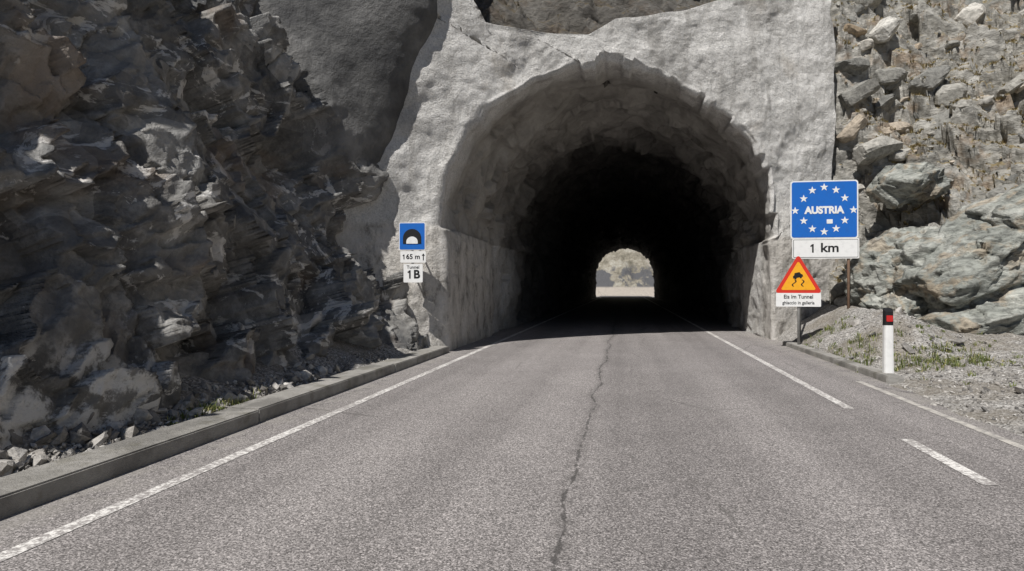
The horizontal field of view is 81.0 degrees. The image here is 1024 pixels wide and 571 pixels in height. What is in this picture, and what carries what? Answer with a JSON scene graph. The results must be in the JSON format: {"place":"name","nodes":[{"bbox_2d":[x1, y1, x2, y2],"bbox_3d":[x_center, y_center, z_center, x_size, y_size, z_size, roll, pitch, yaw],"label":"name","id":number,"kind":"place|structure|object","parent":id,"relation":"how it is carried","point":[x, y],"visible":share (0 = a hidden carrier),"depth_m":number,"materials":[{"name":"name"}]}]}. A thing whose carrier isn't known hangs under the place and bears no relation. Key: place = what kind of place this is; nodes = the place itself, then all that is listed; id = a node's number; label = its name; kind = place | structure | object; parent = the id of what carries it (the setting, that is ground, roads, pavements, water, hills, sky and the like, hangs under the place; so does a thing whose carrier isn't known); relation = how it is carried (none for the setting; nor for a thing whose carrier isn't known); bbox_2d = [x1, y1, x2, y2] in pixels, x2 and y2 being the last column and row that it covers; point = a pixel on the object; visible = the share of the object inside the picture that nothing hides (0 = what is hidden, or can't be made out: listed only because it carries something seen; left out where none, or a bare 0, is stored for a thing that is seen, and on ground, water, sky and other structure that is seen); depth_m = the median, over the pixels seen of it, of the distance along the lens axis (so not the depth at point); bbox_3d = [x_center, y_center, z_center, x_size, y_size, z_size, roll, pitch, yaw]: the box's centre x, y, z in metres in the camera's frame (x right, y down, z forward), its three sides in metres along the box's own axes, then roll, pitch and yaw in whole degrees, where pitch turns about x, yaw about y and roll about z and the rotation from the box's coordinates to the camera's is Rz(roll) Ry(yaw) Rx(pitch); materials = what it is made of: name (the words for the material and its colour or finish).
{"place":"outdoors","nodes":[
{"label":"outdoors","id":0,"kind":"place"},
{"bbox_2d":[0,0,436,449],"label":"rock cliff","id":1,"kind":"structure","parent":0,"point":[184,184],"depth_m":7.54,"materials":[{"name":"grey stone"}]},
{"bbox_2d":[0,339,425,477],"bbox_3d":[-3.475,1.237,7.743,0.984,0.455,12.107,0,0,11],"label":"rubble","id":2,"kind":"object","parent":1,"relation":"on","point":[77,436],"visible":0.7,"depth_m":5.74,"materials":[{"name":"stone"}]},
{"bbox_2d":[0,296,1023,570],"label":"road","id":3,"kind":"structure","parent":0,"point":[622,434],"depth_m":4.73,"materials":[{"name":"grey asphalt"}]},
{"bbox_2d":[0,297,997,561],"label":"road marking","id":4,"kind":"object","parent":3,"relation":"on","point":[78,523],"visible":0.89,"depth_m":5.18,"materials":[{"name":"paint"}]},
{"bbox_2d":[856,381,1023,449],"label":"road edge strip","id":5,"kind":"object","parent":3,"relation":"on","point":[1013,443],"visible":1,"depth_m":6.83,"materials":[{"name":"white paint"}]},
{"bbox_2d":[458,297,782,347],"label":"tunnel floor","id":6,"kind":"structure","parent":0,"point":[544,315],"depth_m":24.77,"materials":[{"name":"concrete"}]},
{"bbox_2d":[596,248,653,295],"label":"tunnel exit","id":7,"kind":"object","parent":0,"point":[625,272],"depth_m":107.74,"materials":[{"name":"grey stone"}]},
{"bbox_2d":[474,0,1023,304],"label":"rocky hillside","id":8,"kind":"structure","parent":0,"point":[569,16],"depth_m":17.86,"materials":[{"name":"grey stone"}]},
{"bbox_2d":[832,0,1023,282],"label":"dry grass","id":9,"kind":"structure","parent":8,"relation":"on","point":[962,81],"depth_m":17.80,"materials":[{"name":"beige plant"}]},
{"bbox_2d":[836,0,1023,279],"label":"scree","id":10,"kind":"structure","parent":8,"relation":"on","point":[915,115],"depth_m":17.97,"materials":[{"name":"stone"}]},
{"bbox_2d":[777,304,1023,435],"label":"gravel verge","id":11,"kind":"structure","parent":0,"point":[819,319],"depth_m":11.51,"materials":[{"name":"grey gravel"}]},
{"bbox_2d":[163,314,1023,424],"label":"green grass","id":12,"kind":"structure","parent":11,"relation":"on","point":[902,364],"depth_m":11.00,"materials":[{"name":"green plant"}]},
{"bbox_2d":[882,308,893,372],"bbox_3d":[6.134,0.996,9.781,0.155,1.260,0.110,0,0,8],"label":"delineator post","id":13,"kind":"object","parent":11,"relation":"on","point":[888,357],"visible":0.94,"depth_m":9.74,"materials":[{"name":"white plastic"}]},
{"label":"ground","id":14,"kind":"structure","parent":0,"visible":0},
{"bbox_2d":[0,346,448,518],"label":"kerb","id":15,"kind":"structure","parent":14,"relation":"on","point":[23,490],"depth_m":5.40,"materials":[{"name":"concrete"}]},
{"bbox_2d":[336,0,836,350],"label":"tunnel portal","id":16,"kind":"object","parent":14,"relation":"on","point":[533,175],"visible":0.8,"depth_m":17.12,"materials":[{"name":"grey concrete"}]},
{"bbox_2d":[399,222,425,281],"bbox_3d":[-2.123,-0.715,13.547,0.590,1.300,1.120,0,0,4],"label":"tunnel sign","id":17,"kind":"object","parent":16,"relation":"attached to","point":[412,236],"visible":1,"depth_m":13.00,"materials":[{"name":"metal"}]},
{"bbox_2d":[790,180,858,337],"bbox_3d":[8.079,-0.563,15.536,1.672,4.306,0.103,0,0,8],"label":"border sign","id":18,"kind":"object","parent":14,"relation":"on","point":[823,219],"visible":0.98,"depth_m":15.49,"materials":[{"name":"metal"}]},
{"bbox_2d":[783,341,903,382],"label":"kerb","id":19,"kind":"structure","parent":14,"relation":"on","point":[875,373],"depth_m":11.10,"materials":[{"name":"concrete"}]},
{"bbox_2d":[776,256,820,344],"bbox_3d":[6.957,0.384,14.600,1.028,2.189,0.085,0,0,10],"label":"warning sign","id":20,"kind":"object","parent":19,"relation":"on","point":[798,287],"visible":1,"depth_m":14.57,"materials":[{"name":"metal"}]},
{"bbox_2d":[830,0,1023,306],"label":"boulders","id":21,"kind":"object","parent":14,"relation":"on","point":[884,30],"visible":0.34,"depth_m":17.82,"materials":[{"name":"stone"}]},
{"bbox_2d":[839,162,1023,334],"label":"rock outcrop","id":22,"kind":"object","parent":14,"relation":"on","point":[961,270],"visible":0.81,"depth_m":13.55,"materials":[{"name":"grey stone"}]}
]}

